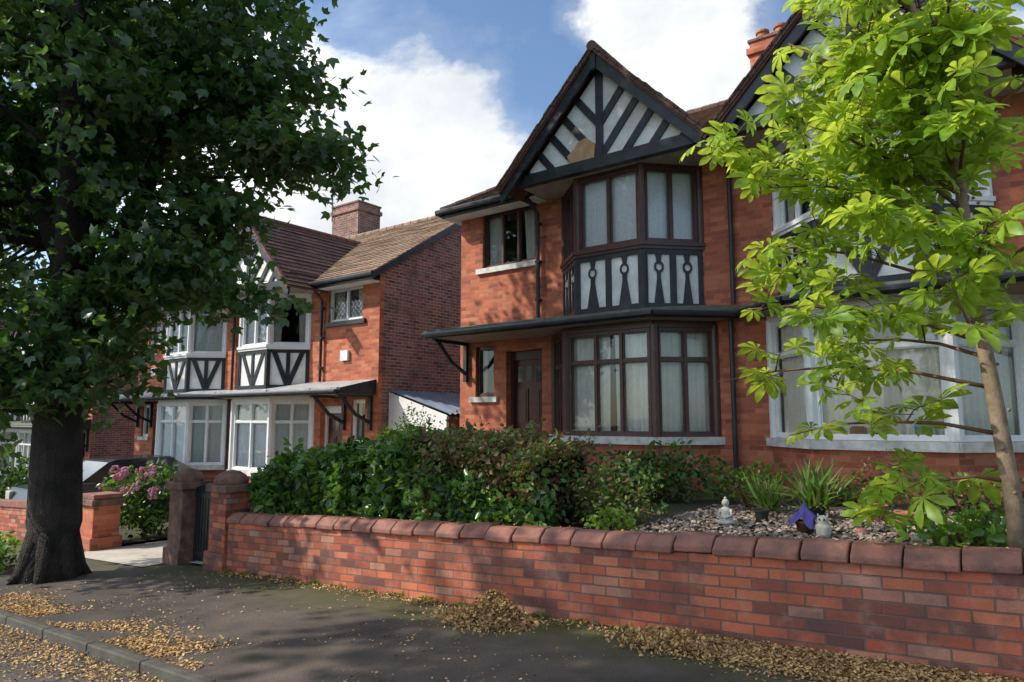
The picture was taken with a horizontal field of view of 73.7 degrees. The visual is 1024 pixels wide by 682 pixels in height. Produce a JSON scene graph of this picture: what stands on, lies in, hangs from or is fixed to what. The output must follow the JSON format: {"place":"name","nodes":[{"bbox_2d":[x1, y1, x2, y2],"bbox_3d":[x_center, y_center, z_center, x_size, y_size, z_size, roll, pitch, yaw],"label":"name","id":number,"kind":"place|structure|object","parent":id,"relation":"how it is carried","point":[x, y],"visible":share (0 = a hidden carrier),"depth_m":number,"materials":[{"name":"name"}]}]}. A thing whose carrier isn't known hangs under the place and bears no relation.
{"place":"outdoors","nodes":[
{"label":"outdoors","id":0,"kind":"place"},
{"bbox_2d":[0,627,149,681],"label":"road","id":1,"kind":"structure","parent":0,"point":[10,674],"depth_m":5.32,"materials":[{"name":"grey asphalt"}]},
{"bbox_2d":[0,564,1023,681],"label":"fallen leaf litter","id":2,"kind":"object","parent":1,"relation":"on","point":[846,666],"visible":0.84,"depth_m":4.85,"materials":[{"name":"brown plant"}]},
{"bbox_2d":[84,540,166,566],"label":"driveway","id":3,"kind":"structure","parent":0,"point":[146,554],"depth_m":10.50,"materials":[{"name":"concrete"}]},
{"bbox_2d":[119,516,167,543],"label":"neighbour garden ground","id":4,"kind":"structure","parent":0,"point":[135,538],"depth_m":12.71,"materials":[{"name":"stone"}]},
{"bbox_2d":[0,454,29,498],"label":"garden shrub","id":5,"kind":"object","parent":4,"relation":"on","point":[13,477],"visible":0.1,"depth_m":16.86,"materials":[{"name":"green plant"}]},
{"bbox_2d":[5,454,214,499],"bbox_3d":[-9.329,3.490,16.243,1.770,1.458,4.120,-5,-8,37],"label":"parked car","id":6,"kind":"object","parent":4,"relation":"on","point":[95,471],"visible":0.1,"depth_m":15.70,"materials":[{"name":"paint"}]},
{"bbox_2d":[96,458,178,538],"bbox_3d":[-6.665,2.839,12.429,2.431,1.452,1.493,-5,-8,37],"label":"hydrangea bush","id":7,"kind":"object","parent":4,"relation":"on","point":[147,502],"visible":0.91,"depth_m":11.97,"materials":[{"name":"green plant"}]},
{"bbox_2d":[122,538,167,545],"bbox_3d":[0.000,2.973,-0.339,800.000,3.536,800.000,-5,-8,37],"label":"ground","id":8,"kind":"structure","parent":0,"point":[147,541],"depth_m":13.13,"materials":[{"name":"black soil"}]},
{"bbox_2d":[0,499,80,540],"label":"garden wall","id":9,"kind":"structure","parent":8,"relation":"on","point":[12,514],"depth_m":13.32,"materials":[{"name":"brick"}]},
{"bbox_2d":[81,491,125,551],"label":"gate pier","id":10,"kind":"structure","parent":8,"relation":"on","point":[100,522],"depth_m":11.25,"materials":[{"name":"red brick"}]},
{"bbox_2d":[0,611,219,681],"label":"kerb","id":11,"kind":"structure","parent":8,"relation":"on","point":[141,664],"depth_m":5.39,"materials":[{"name":"grey concrete"}]},
{"bbox_2d":[84,357,137,459],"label":"walls","id":12,"kind":"structure","parent":8,"relation":"on","point":[117,439],"depth_m":23.59,"materials":[{"name":"red brick"}]},
{"bbox_2d":[10,329,34,467],"bbox_3d":[-17.442,1.838,24.952,3.839,6.117,1.218,-5,-8,37],"label":"timber framing and gable","id":13,"kind":"object","parent":12,"relation":"attached to","point":[25,419],"visible":0.07,"depth_m":24.94,"materials":[{"name":"white paint"}]},
{"bbox_2d":[9,419,90,451],"bbox_3d":[-16.771,3.313,24.224,5.549,1.100,1.143,-5,-8,37],"label":"porch canopy","id":14,"kind":"object","parent":13,"relation":"attached to","point":[87,426],"visible":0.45,"depth_m":23.07,"materials":[{"name":"black paint"}]},
{"bbox_2d":[17,431,85,469],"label":"window frames","id":15,"kind":"structure","parent":12,"relation":"attached to","point":[25,444],"depth_m":24.68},
{"bbox_2d":[21,433,28,466],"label":"curtains","id":16,"kind":"object","parent":15,"relation":"attached to","point":[26,446],"visible":0.04,"depth_m":24.90,"materials":[{"name":"white fabric"}]},
{"bbox_2d":[11,308,137,353],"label":"roof","id":17,"kind":"structure","parent":12,"relation":"on","point":[116,316],"depth_m":25.26,"materials":[{"name":"brown tile"}]},
{"bbox_2d":[133,308,238,476],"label":"walls","id":18,"kind":"structure","parent":8,"relation":"on","point":[143,447],"depth_m":20.48,"materials":[{"name":"red brick"}]},
{"bbox_2d":[146,324,166,433],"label":"interior rooms","id":19,"kind":"object","parent":18,"relation":"attached to","point":[154,342],"depth_m":21.75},
{"bbox_2d":[137,346,224,469],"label":"sills","id":20,"kind":"structure","parent":18,"relation":"attached to","point":[209,467],"depth_m":17.87,"materials":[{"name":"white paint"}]},
{"bbox_2d":[143,310,225,464],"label":"window frames","id":21,"kind":"structure","parent":18,"relation":"attached to","point":[174,421],"depth_m":18.40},
{"bbox_2d":[147,312,222,461],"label":"curtains","id":22,"kind":"object","parent":21,"relation":"attached to","point":[208,339],"visible":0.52,"depth_m":18.40,"materials":[{"name":"white fabric"}]},
{"bbox_2d":[154,285,227,464],"bbox_3d":[-9.958,0.151,20.273,3.215,6.710,7.299,2,-7,-21],"label":"timber framing and gable","id":23,"kind":"object","parent":18,"relation":"attached to","point":[201,371],"visible":0.4,"depth_m":18.30,"materials":[{"name":"white wood"}]},
{"bbox_2d":[98,368,230,426],"bbox_3d":[-9.776,1.534,19.122,5.549,1.780,1.143,-5,-8,37],"label":"porch canopy","id":24,"kind":"object","parent":23,"relation":"attached to","point":[125,401],"visible":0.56,"depth_m":19.17,"materials":[{"name":"black paint"}]},
{"bbox_2d":[160,308,235,470],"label":"gutters and downpipes","id":25,"kind":"object","parent":18,"relation":"attached to","point":[228,403],"visible":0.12,"depth_m":17.94,"materials":[{"name":"black paint"}]},
{"bbox_2d":[148,239,298,319],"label":"roof","id":26,"kind":"structure","parent":18,"relation":"on","point":[291,314],"depth_m":19.48,"materials":[{"name":"tile"}]},
{"bbox_2d":[162,468,211,565],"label":"gate pier","id":27,"kind":"structure","parent":8,"relation":"on","point":[183,485],"depth_m":9.51,"materials":[{"name":"stone"}]},
{"bbox_2d":[193,484,210,560],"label":"garden gate","id":28,"kind":"structure","parent":27,"relation":"attached to","point":[202,520],"depth_m":9.43,"materials":[{"name":"black metal"}]},
{"bbox_2d":[0,0,398,584],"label":"street tree","id":29,"kind":"object","parent":8,"relation":"on","point":[108,113],"visible":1,"depth_m":8.77,"materials":[{"name":"green plant"}]},
{"bbox_2d":[203,470,250,571],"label":"gate pier","id":30,"kind":"structure","parent":8,"relation":"on","point":[229,490],"depth_m":8.94,"materials":[{"name":"brick"}]},
{"bbox_2d":[236,226,460,482],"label":"walls","id":31,"kind":"structure","parent":8,"relation":"on","point":[408,301],"depth_m":15.67,"materials":[{"name":"red brick"}]},
{"bbox_2d":[226,318,365,475],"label":"sills","id":32,"kind":"structure","parent":31,"relation":"attached to","point":[335,324],"depth_m":15.56,"materials":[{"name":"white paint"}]},
{"bbox_2d":[232,285,364,470],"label":"window frames","id":33,"kind":"structure","parent":31,"relation":"attached to","point":[291,421],"depth_m":15.98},
{"bbox_2d":[236,288,362,467],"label":"curtains","id":34,"kind":"object","parent":33,"relation":"attached to","point":[301,411],"visible":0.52,"depth_m":16.12,"materials":[{"name":"white fabric"}]},
{"bbox_2d":[281,289,364,437],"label":"interior rooms","id":35,"kind":"object","parent":31,"relation":"attached to","point":[290,333],"visible":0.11,"depth_m":19.32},
{"bbox_2d":[324,406,341,450],"bbox_3d":[-4.124,2.615,15.400,1.020,2.290,0.650,-5,-8,37],"label":"front door","id":36,"kind":"structure","parent":31,"relation":"attached to","point":[333,431],"depth_m":15.73,"materials":[{"name":"white wood"}]},
{"bbox_2d":[216,224,460,468],"bbox_3d":[-4.471,-0.317,16.165,7.299,6.710,3.215,-1,-7,5],"label":"timber framing and gable","id":37,"kind":"object","parent":31,"relation":"attached to","point":[268,364],"visible":0.58,"depth_m":16.12,"materials":[{"name":"white wood"}]},
{"bbox_2d":[212,350,375,430],"bbox_3d":[-5.470,1.167,15.898,5.549,1.780,1.143,-5,-8,37],"label":"porch canopy","id":38,"kind":"object","parent":37,"relation":"attached to","point":[341,390],"visible":1,"depth_m":14.71,"materials":[{"name":"black paint"}]},
{"bbox_2d":[230,215,454,312],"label":"roof","id":39,"kind":"structure","parent":31,"relation":"on","point":[309,251],"depth_m":16.94,"materials":[{"name":"tile"}]},
{"bbox_2d":[330,181,382,236],"bbox_3d":[-5.235,-3.669,21.905,1.808,3.250,1.200,-5,-8,37],"label":"chimney stack","id":40,"kind":"object","parent":39,"relation":"on","point":[355,217],"visible":0.28,"depth_m":21.46,"materials":[{"name":"brick"}]},
{"bbox_2d":[308,270,379,381],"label":"gutters and downpipes","id":41,"kind":"object","parent":31,"relation":"attached to","point":[349,280],"visible":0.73,"depth_m":15.33,"materials":[{"name":"black paint"}]},
{"bbox_2d":[388,390,459,439],"bbox_3d":[-0.200,2.670,16.546,1.770,2.840,6.000,-5,-8,37],"label":"lean to shed","id":42,"kind":"object","parent":8,"relation":"on","point":[447,403],"visible":0.16,"depth_m":14.59,"materials":[{"name":"white paint"}]},
{"bbox_2d":[460,162,746,494],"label":"walls","id":43,"kind":"structure","parent":8,"relation":"on","point":[503,296],"depth_m":12.21,"materials":[{"name":"red brick"}]},
{"bbox_2d":[511,350,541,436],"bbox_3d":[0.197,1.303,12.273,1.020,2.290,0.650,-5,-8,37],"label":"front door","id":44,"kind":"structure","parent":43,"relation":"attached to","point":[526,387],"depth_m":12.51,"materials":[{"name":"brown paint"}]},
{"bbox_2d":[421,305,739,381],"bbox_3d":[0.886,0.019,11.208,5.549,1.100,1.143,-5,-8,37],"label":"porch canopy","id":45,"kind":"object","parent":43,"relation":"attached to","point":[464,336],"visible":0.94,"depth_m":10.88,"materials":[{"name":"black paint"}]},
{"bbox_2d":[435,153,738,474],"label":"gutters and downpipes","id":46,"kind":"object","parent":43,"relation":"attached to","point":[457,214],"visible":0.66,"depth_m":12.26,"materials":[{"name":"black paint"}]},
{"bbox_2d":[440,40,736,208],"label":"roof","id":47,"kind":"structure","parent":43,"relation":"on","point":[705,115],"depth_m":11.47,"materials":[{"name":"brown tile"}]},
{"bbox_2d":[746,22,784,68],"bbox_3d":[5.128,-5.147,12.954,1.100,1.760,0.700,-5,-8,37],"label":"chimney stack","id":48,"kind":"object","parent":47,"relation":"on","point":[760,42],"visible":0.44,"depth_m":12.97,"materials":[{"name":"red brick"}]},
{"bbox_2d":[477,166,714,436],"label":"window frames","id":49,"kind":"structure","parent":43,"relation":"attached to","point":[622,361],"depth_m":10.65,"materials":[{"name":"brown wood"}]},
{"bbox_2d":[483,172,709,431],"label":"curtains","id":50,"kind":"object","parent":49,"relation":"attached to","point":[624,229],"visible":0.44,"depth_m":10.68,"materials":[{"name":"white fabric"}]},
{"bbox_2d":[469,259,725,444],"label":"sills","id":51,"kind":"structure","parent":43,"relation":"attached to","point":[633,440],"depth_m":10.29,"materials":[{"name":"stone"}]},
{"bbox_2d":[487,211,711,436],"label":"interior rooms","id":52,"kind":"object","parent":43,"relation":"attached to","point":[511,237],"depth_m":14.59,"materials":[{"name":"black"}]},
{"bbox_2d":[495,44,721,436],"bbox_3d":[1.605,-1.581,10.896,3.839,6.128,1.218,-5,-8,37],"label":"timber framing and gable","id":53,"kind":"object","parent":43,"relation":"attached to","point":[615,119],"visible":0.98,"depth_m":10.62,"materials":[{"name":"brown paint"}]},
{"bbox_2d":[226,523,1023,680],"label":"brickwork","id":54,"kind":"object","parent":8,"relation":"on","point":[969,621],"visible":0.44,"depth_m":5.04,"materials":[{"name":"brick"}]},
{"bbox_2d":[226,512,1023,574],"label":"coping stones","id":55,"kind":"object","parent":54,"relation":"on","point":[998,560],"visible":1,"depth_m":5.09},
{"bbox_2d":[736,79,1023,502],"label":"walls","id":56,"kind":"structure","parent":8,"relation":"on","point":[755,218],"depth_m":8.84,"materials":[{"name":"red brick"}]},
{"bbox_2d":[700,0,1023,441],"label":"timber framing and gable","id":57,"kind":"object","parent":56,"relation":"attached to","point":[793,69],"visible":0.29,"depth_m":8.78,"materials":[{"name":"white wood"}]},
{"bbox_2d":[700,0,1023,157],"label":"roof","id":58,"kind":"structure","parent":56,"relation":"on","point":[1018,69],"depth_m":9.15,"materials":[{"name":"brown tile"}]},
{"bbox_2d":[779,146,973,441],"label":"interior rooms","id":59,"kind":"object","parent":56,"relation":"attached to","point":[805,206],"depth_m":11.50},
{"bbox_2d":[733,267,1023,318],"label":"porch canopy","id":60,"kind":"object","parent":56,"relation":"attached to","point":[892,288],"visible":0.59,"depth_m":7.98,"materials":[{"name":"black paint"}]},
{"bbox_2d":[733,79,1023,149],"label":"gutters and downpipes","id":61,"kind":"object","parent":56,"relation":"attached to","point":[1021,90],"visible":0.04,"depth_m":8.20,"materials":[{"name":"black paint"}]},
{"bbox_2d":[766,438,1023,452],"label":"sills","id":62,"kind":"structure","parent":56,"relation":"attached to","point":[947,447],"depth_m":8.07,"materials":[{"name":"stone"}]},
{"bbox_2d":[771,121,1023,441],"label":"window frames","id":63,"kind":"structure","parent":56,"relation":"attached to","point":[1016,349],"depth_m":8.15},
{"bbox_2d":[850,426,866,433],"bbox_3d":[4.290,1.108,8.463,0.180,0.105,0.035,-5,-8,37],"label":"box","id":64,"kind":"object","parent":63,"relation":"attached to","point":[857,429],"visible":1,"depth_m":8.45,"materials":[{"name":"cardboard"}]},
{"bbox_2d":[780,117,1019,434],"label":"curtains","id":65,"kind":"object","parent":63,"relation":"attached to","point":[975,407],"visible":0.15,"depth_m":8.23,"materials":[{"name":"white fabric"}]},
{"bbox_2d":[912,418,934,434],"bbox_3d":[4.849,1.010,8.050,0.220,0.205,0.025,-5,-8,37],"label":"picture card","id":66,"kind":"object","parent":63,"relation":"attached to","point":[915,427],"visible":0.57,"depth_m":8.07,"materials":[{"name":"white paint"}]},
{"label":"walls","id":67,"kind":"object","parent":8,"relation":"on","visible":0},
{"bbox_2d":[0,430,16,472],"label":"window frames","id":68,"kind":"structure","parent":67,"relation":"attached to","point":[12,443],"depth_m":26.42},
{"bbox_2d":[0,432,16,470],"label":"curtains","id":69,"kind":"object","parent":68,"relation":"attached to","point":[6,435],"visible":0.08,"depth_m":26.48,"materials":[{"name":"white fabric"}]},
{"bbox_2d":[0,399,20,432],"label":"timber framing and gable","id":70,"kind":"object","parent":67,"relation":"attached to","point":[16,418],"visible":0.05,"depth_m":26.63,"materials":[{"name":"white paint"}]},
{"bbox_2d":[0,314,120,333],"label":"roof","id":71,"kind":"structure","parent":67,"relation":"on","point":[3,326],"depth_m":27.06,"materials":[{"name":"brown tile"}]},
{"bbox_2d":[190,561,202,563],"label":"garden path","id":72,"kind":"structure","parent":0,"point":[199,562],"depth_m":9.27,"materials":[{"name":"concrete"}]},
{"bbox_2d":[0,538,927,681],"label":"pavement","id":73,"kind":"structure","parent":0,"point":[288,658],"depth_m":5.43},
{"bbox_2d":[0,530,22,573],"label":"roadside weeds","id":74,"kind":"object","parent":73,"relation":"on","point":[5,547],"visible":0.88,"depth_m":9.56,"materials":[{"name":"green plant"}]},
{"bbox_2d":[411,589,547,636],"bbox_3d":[-0.235,2.249,5.812,1.727,0.309,0.903,-5,-8,37],"label":"dry leaf pile","id":75,"kind":"object","parent":73,"relation":"on","point":[487,606],"visible":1,"depth_m":5.62,"materials":[{"name":"brown plant"}]},
{"bbox_2d":[224,567,980,675],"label":"wall foot weeds","id":76,"kind":"object","parent":73,"relation":"on","point":[430,598],"depth_m":6.58,"materials":[{"name":"green plant"}]},
{"bbox_2d":[568,622,750,665],"bbox_3d":[1.204,2.115,4.820,1.768,0.169,0.768,-3,-7,21],"label":"dry leaf pile","id":77,"kind":"object","parent":73,"relation":"on","point":[694,642],"visible":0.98,"depth_m":4.77,"materials":[{"name":"brown plant"}]},
{"bbox_2d":[2,0,1023,312],"label":"sky","id":78,"kind":"structure","parent":0,"point":[456,89],"materials":[{"name":"blue"}]},
{"bbox_2d":[564,492,1023,545],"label":"front garden ground","id":79,"kind":"structure","parent":0,"point":[674,507],"depth_m":7.85,"materials":[{"name":"stone"}]},
{"bbox_2d":[247,418,474,519],"bbox_3d":[-1.921,1.726,8.634,3.222,1.495,1.569,-5,-8,37],"label":"laurel hedge","id":80,"kind":"object","parent":79,"relation":"on","point":[352,477],"visible":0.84,"depth_m":7.99,"materials":[{"name":"green plant"}]},
{"bbox_2d":[375,402,440,442],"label":"topiary bush","id":81,"kind":"object","parent":79,"relation":"on","point":[387,431],"visible":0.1,"depth_m":11.43,"materials":[{"name":"green plant"}]},
{"bbox_2d":[407,452,561,526],"bbox_3d":[-0.309,1.570,6.772,1.784,0.988,0.543,-5,-8,37],"label":"garden shrub","id":82,"kind":"object","parent":79,"relation":"on","point":[468,493],"visible":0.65,"depth_m":6.72,"materials":[{"name":"green plant"}]},
{"bbox_2d":[404,410,604,526],"bbox_3d":[-0.114,1.430,7.379,1.837,1.389,1.504,-5,-8,37],"label":"privet hedge","id":83,"kind":"object","parent":79,"relation":"on","point":[523,459],"visible":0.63,"depth_m":6.99,"materials":[{"name":"green plant"}]},
{"bbox_2d":[553,451,667,528],"bbox_3d":[0.955,1.538,6.880,1.141,0.865,1.209,-5,-8,37],"label":"fern shrub","id":84,"kind":"object","parent":79,"relation":"on","point":[607,499],"visible":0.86,"depth_m":6.79,"materials":[{"name":"green plant"}]},
{"bbox_2d":[582,503,644,530],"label":"ground plant","id":85,"kind":"object","parent":79,"relation":"on","point":[606,524],"visible":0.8,"depth_m":5.99,"materials":[{"name":"green plant"}]},
{"bbox_2d":[252,505,1010,548],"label":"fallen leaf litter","id":86,"kind":"object","parent":79,"relation":"on","point":[733,532],"visible":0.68,"depth_m":5.86,"materials":[{"name":"brown plant"}]},
{"bbox_2d":[587,437,733,505],"bbox_3d":[1.827,1.735,8.983,2.094,0.956,1.230,-5,-8,37],"label":"garden shrub","id":87,"kind":"object","parent":79,"relation":"on","point":[681,489],"visible":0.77,"depth_m":8.71,"materials":[{"name":"green plant"}]},
{"bbox_2d":[714,497,734,526],"bbox_3d":[2.036,1.628,6.514,0.205,0.279,0.153,-5,-8,37],"label":"buddha garden statue","id":88,"kind":"object","parent":79,"relation":"on","point":[726,515],"visible":0.97,"depth_m":6.48,"materials":[{"name":"white stone"}]},
{"bbox_2d":[720,466,768,509],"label":"red shrub","id":89,"kind":"object","parent":79,"relation":"on","point":[743,499],"visible":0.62,"depth_m":7.72,"materials":[{"name":"green plant"}]},
{"bbox_2d":[696,459,797,502],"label":"garden shrub","id":90,"kind":"object","parent":79,"relation":"on","point":[722,477],"visible":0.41,"depth_m":8.67,"materials":[{"name":"green plant"}]},
{"bbox_2d":[753,509,769,522],"bbox_3d":[2.436,1.710,6.654,0.151,0.130,0.149,-5,-8,37],"label":"black plant pot","id":91,"kind":"object","parent":79,"relation":"on","point":[761,514],"visible":0.93,"depth_m":6.61,"materials":[{"name":"plastic"}]},
{"bbox_2d":[740,469,794,512],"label":"tall grass plant","id":92,"kind":"object","parent":79,"relation":"on","point":[770,501],"depth_m":7.38,"materials":[{"name":"green plant"}]},
{"bbox_2d":[788,503,816,535],"bbox_3d":[2.527,1.525,5.857,0.322,0.270,0.314,-5,-8,37],"label":"cloth covered plant pot","id":93,"kind":"object","parent":79,"relation":"on","point":[806,523],"visible":0.97,"depth_m":5.81,"materials":[{"name":"purple fabric"}]},
{"bbox_2d":[626,504,1006,546],"bbox_3d":[2.959,1.664,6.102,3.450,0.193,2.899,-5,-8,37],"label":"gravel bed","id":94,"kind":"object","parent":79,"relation":"on","point":[844,523],"visible":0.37,"depth_m":6.33,"materials":[{"name":"grey gravel"}]},
{"bbox_2d":[768,456,857,511],"bbox_3d":[3.011,1.434,6.772,0.916,0.614,0.902,-2,-7,20],"label":"spiky potted plant","id":95,"kind":"object","parent":94,"relation":"on","point":[817,493],"visible":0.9,"depth_m":6.68,"materials":[{"name":"green plant"}]},
{"bbox_2d":[853,448,912,508],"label":"red shrub","id":96,"kind":"object","parent":94,"relation":"on","point":[869,478],"visible":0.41,"depth_m":6.96,"materials":[{"name":"green plant"}]},
{"bbox_2d":[807,506,826,519],"bbox_3d":[2.996,1.697,6.734,0.216,0.140,0.213,-5,-8,37],"label":"plant pot","id":97,"kind":"object","parent":79,"relation":"on","point":[818,511],"visible":0.33,"depth_m":6.66,"materials":[{"name":"black plastic"}]},
{"bbox_2d":[816,513,830,538],"bbox_3d":[2.567,1.526,5.630,0.120,0.200,0.120,-5,-8,37],"label":"owl ornament","id":98,"kind":"object","parent":79,"relation":"on","point":[823,527],"visible":0.91,"depth_m":5.59,"materials":[{"name":"white ceramic"}]},
{"bbox_2d":[785,470,892,507],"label":"garden shrub","id":99,"kind":"object","parent":79,"relation":"on","point":[853,489],"visible":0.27,"depth_m":7.78,"materials":[{"name":"green plant"}]},
{"bbox_2d":[679,0,1023,560],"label":"horse chestnut tree","id":100,"kind":"object","parent":79,"relation":"on","point":[903,74],"visible":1,"depth_m":4.55,"materials":[{"name":"green plant"}]},
{"bbox_2d":[855,528,867,534],"bbox_3d":[2.955,1.614,5.767,0.105,0.063,0.071,-5,-8,37],"label":"garden stone","id":101,"kind":"object","parent":79,"relation":"on","point":[859,530],"visible":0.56,"depth_m":5.76,"materials":[{"name":"stone"}]},
{"bbox_2d":[859,503,887,522],"bbox_3d":[3.455,1.641,6.518,0.259,0.160,0.255,-5,-8,37],"label":"terracotta plant pot","id":102,"kind":"object","parent":79,"relation":"on","point":[877,519],"visible":0.17,"depth_m":6.43,"materials":[{"name":"orange ceramic"}]},
{"bbox_2d":[893,510,914,525],"bbox_3d":[3.574,1.610,6.179,0.216,0.120,0.213,-5,-8,37],"label":"terracotta plant pot","id":103,"kind":"object","parent":79,"relation":"on","point":[904,512],"visible":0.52,"depth_m":6.15,"materials":[{"name":"orange ceramic"}]},
{"bbox_2d":[911,536,925,541],"bbox_3d":[3.134,1.537,5.262,0.105,0.063,0.071,-5,-8,37],"label":"garden stone","id":104,"kind":"object","parent":79,"relation":"on","point":[914,538],"visible":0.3,"depth_m":5.25,"materials":[{"name":"grey stone"}]},
{"bbox_2d":[883,500,1007,548],"bbox_3d":[3.250,1.346,4.789,1.148,0.453,0.707,-5,-8,37],"label":"ground plant","id":105,"kind":"object","parent":79,"relation":"on","point":[982,532],"visible":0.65,"depth_m":4.78,"materials":[{"name":"green plant"}]},
{"bbox_2d":[898,470,1023,513],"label":"garden shrub","id":106,"kind":"object","parent":79,"relation":"on","point":[959,503],"visible":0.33,"depth_m":6.89,"materials":[{"name":"green plant"}]}
]}

